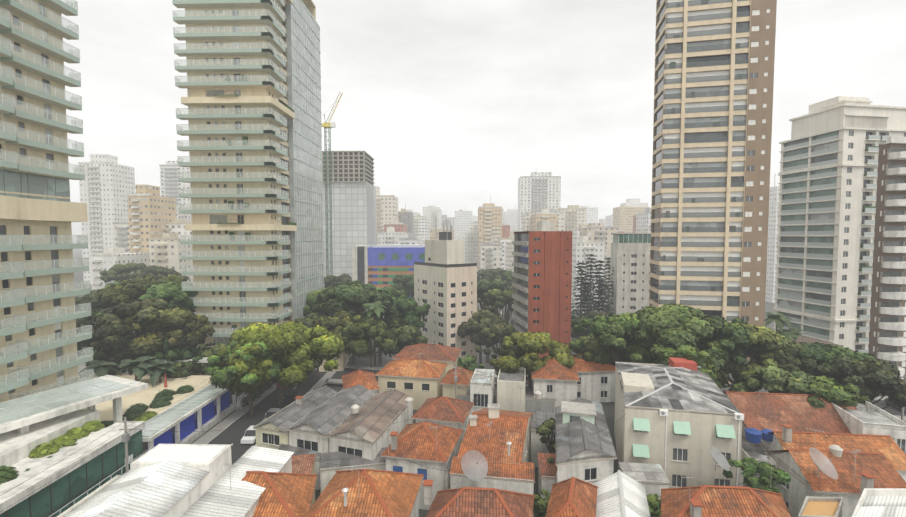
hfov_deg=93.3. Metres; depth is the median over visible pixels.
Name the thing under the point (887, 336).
apartment building
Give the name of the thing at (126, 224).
skyline
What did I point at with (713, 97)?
beige tower
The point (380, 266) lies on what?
purple block
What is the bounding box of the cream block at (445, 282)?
[414,217,476,362]
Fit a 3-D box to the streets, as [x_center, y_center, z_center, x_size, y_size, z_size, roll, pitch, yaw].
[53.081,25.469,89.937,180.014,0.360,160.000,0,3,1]
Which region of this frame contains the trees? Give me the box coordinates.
[0,254,905,516]
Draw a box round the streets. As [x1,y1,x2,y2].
[193,316,905,463]
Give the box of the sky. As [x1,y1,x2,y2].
[61,0,905,239]
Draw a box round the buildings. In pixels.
[0,347,905,516]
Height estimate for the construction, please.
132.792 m
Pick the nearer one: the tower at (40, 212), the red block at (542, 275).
the tower at (40, 212)
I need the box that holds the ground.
[72,240,905,516]
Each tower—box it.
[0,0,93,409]
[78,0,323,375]
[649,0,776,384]
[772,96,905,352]
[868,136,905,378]
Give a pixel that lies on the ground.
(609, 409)
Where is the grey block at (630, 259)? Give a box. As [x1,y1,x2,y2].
[610,233,650,314]
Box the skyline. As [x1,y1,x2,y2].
[78,154,779,315]
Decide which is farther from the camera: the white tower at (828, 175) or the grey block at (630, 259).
the grey block at (630, 259)
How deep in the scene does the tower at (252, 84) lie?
95.33 m
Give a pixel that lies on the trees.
(152, 307)
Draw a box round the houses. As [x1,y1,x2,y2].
[242,344,905,516]
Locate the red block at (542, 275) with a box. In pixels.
[512,221,571,357]
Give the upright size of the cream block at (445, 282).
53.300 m
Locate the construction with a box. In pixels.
[321,92,375,285]
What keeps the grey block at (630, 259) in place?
on the ground
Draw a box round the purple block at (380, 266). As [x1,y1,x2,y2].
[352,244,424,296]
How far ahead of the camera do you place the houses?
47.83 m
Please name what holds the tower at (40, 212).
on the ground

